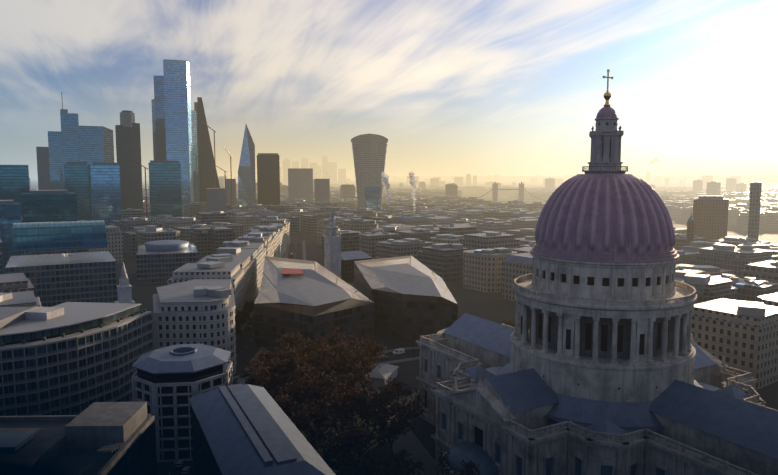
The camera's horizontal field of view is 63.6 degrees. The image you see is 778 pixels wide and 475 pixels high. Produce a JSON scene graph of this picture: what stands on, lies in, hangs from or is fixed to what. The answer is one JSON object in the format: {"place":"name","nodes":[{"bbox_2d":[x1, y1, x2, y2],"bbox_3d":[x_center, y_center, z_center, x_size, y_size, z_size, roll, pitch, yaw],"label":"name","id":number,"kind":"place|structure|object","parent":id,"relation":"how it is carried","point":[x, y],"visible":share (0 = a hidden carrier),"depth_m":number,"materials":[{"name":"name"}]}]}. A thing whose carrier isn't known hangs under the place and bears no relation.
{"place":"outdoors","nodes":[
{"label":"outdoors","id":0,"kind":"place"},
{"bbox_2d":[0,402,156,474],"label":"concrete building","id":1,"kind":"structure","parent":0,"point":[106,438],"depth_m":130.91,"materials":[{"name":"grey concrete"}]},
{"bbox_2d":[157,241,434,474],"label":"ground","id":2,"kind":"structure","parent":0,"point":[410,442],"depth_m":217.44,"materials":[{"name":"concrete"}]},
{"bbox_2d":[175,243,387,474],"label":"street vehicles","id":3,"kind":"object","parent":2,"relation":"on","point":[186,470],"visible":0.23,"depth_m":180.08,"materials":[{"name":"paint"}]},
{"bbox_2d":[245,234,445,365],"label":"street lamps","id":4,"kind":"object","parent":2,"relation":"on","point":[367,337],"visible":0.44,"depth_m":287.65,"materials":[{"name":"grey metal"}]},
{"bbox_2d":[392,348,404,354],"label":"car","id":5,"kind":"object","parent":2,"relation":"on","point":[399,351],"visible":1,"depth_m":294.88,"materials":[{"name":"white metal"}]},
{"bbox_2d":[0,0,777,175],"label":"sky","id":6,"kind":"structure","parent":0,"point":[454,87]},
{"bbox_2d":[4,176,777,459],"bbox_3d":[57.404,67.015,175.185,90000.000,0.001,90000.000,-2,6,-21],"label":"ground","id":7,"kind":"structure","parent":0,"point":[495,307],"depth_m":412.09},
{"bbox_2d":[0,302,153,415],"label":"curved office building","id":8,"kind":"structure","parent":7,"relation":"on","point":[71,358],"depth_m":211.78,"materials":[{"name":"concrete"}]},
{"bbox_2d":[114,262,134,303],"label":"church steeple","id":9,"kind":"object","parent":7,"relation":"on","point":[124,286],"visible":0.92,"depth_m":275.27,"materials":[{"name":"white stone"}]},
{"bbox_2d":[131,344,232,462],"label":"octagonal building","id":10,"kind":"structure","parent":7,"relation":"on","point":[168,382],"depth_m":184.79,"materials":[{"name":"grey concrete"}]},
{"bbox_2d":[153,216,290,374],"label":"cheapside buildings","id":11,"kind":"structure","parent":7,"relation":"on","point":[203,300],"depth_m":291.04,"materials":[{"name":"white stone"}]},
{"bbox_2d":[188,384,334,474],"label":"building","id":12,"kind":"structure","parent":7,"relation":"on","point":[242,429],"depth_m":134.19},
{"bbox_2d":[323,206,371,282],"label":"church","id":13,"kind":"structure","parent":7,"relation":"on","point":[338,263],"depth_m":486.37,"materials":[{"name":"white stone"}]},
{"bbox_2d":[218,327,479,474],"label":"trees","id":14,"kind":"object","parent":7,"relation":"on","point":[297,371],"visible":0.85,"depth_m":182.50,"materials":[{"name":"brown plant"}]},
{"bbox_2d":[254,256,457,358],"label":"building","id":15,"kind":"structure","parent":7,"relation":"on","point":[410,298],"depth_m":316.25,"materials":[{"name":"brown glass"}]},
{"bbox_2d":[231,300,514,360],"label":"street trees","id":16,"kind":"object","parent":7,"relation":"on","point":[242,316],"visible":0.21,"depth_m":329.59,"materials":[{"name":"brown plant"}]},
{"bbox_2d":[0,59,750,269],"bbox_3d":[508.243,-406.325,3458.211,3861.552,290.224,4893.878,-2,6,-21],"label":"skyscrapers","id":17,"kind":"structure","parent":7,"relation":"on","point":[82,175],"depth_m":1126.59,"materials":[{"name":"blue glass"}]},
{"bbox_2d":[364,364,398,387],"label":"small pavilion","id":18,"kind":"structure","parent":7,"relation":"on","point":[380,375],"depth_m":252.82,"materials":[{"name":"white stone"}]},
{"bbox_2d":[5,182,761,306],"bbox_3d":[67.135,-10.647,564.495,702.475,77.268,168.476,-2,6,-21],"label":"office buildings","id":19,"kind":"structure","parent":7,"relation":"on","point":[57,279],"depth_m":396.39,"materials":[{"name":"blue glass"}]},
{"bbox_2d":[0,175,777,389],"bbox_3d":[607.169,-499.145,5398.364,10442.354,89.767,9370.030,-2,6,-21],"label":"city","id":20,"kind":"object","parent":7,"relation":"on","point":[741,335],"depth_m":620.46},
{"bbox_2d":[463,181,546,203],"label":"bridge","id":21,"kind":"structure","parent":7,"relation":"on","point":[495,189],"depth_m":1800.64,"materials":[{"name":"stone"}]},
{"bbox_2d":[416,313,777,474],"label":"st pauls","id":22,"kind":"object","parent":7,"relation":"on","point":[488,411],"visible":0.77,"depth_m":146.43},
{"bbox_2d":[510,174,697,401],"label":"dome","id":23,"kind":"structure","parent":22,"relation":"on","point":[605,300],"depth_m":153.46,"materials":[{"name":"stone"}]},
{"bbox_2d":[582,69,628,173],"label":"lantern with cross","id":24,"kind":"object","parent":23,"relation":"on","point":[605,136],"visible":0.98,"depth_m":163.14,"materials":[{"name":"stone"}]},
{"bbox_2d":[381,157,658,210],"bbox_3d":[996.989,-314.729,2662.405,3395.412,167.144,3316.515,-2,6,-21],"label":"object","id":25,"kind":"structure","parent":0,"point":[386,184],"depth_m":574.35,"materials":[{"name":"white"}]},
{"bbox_2d":[287,185,777,243],"bbox_3d":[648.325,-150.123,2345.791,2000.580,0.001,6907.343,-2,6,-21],"label":"river","id":26,"kind":"structure","parent":0,"point":[771,238],"depth_m":1061.60,"materials":[{"name":"grey liquid"}]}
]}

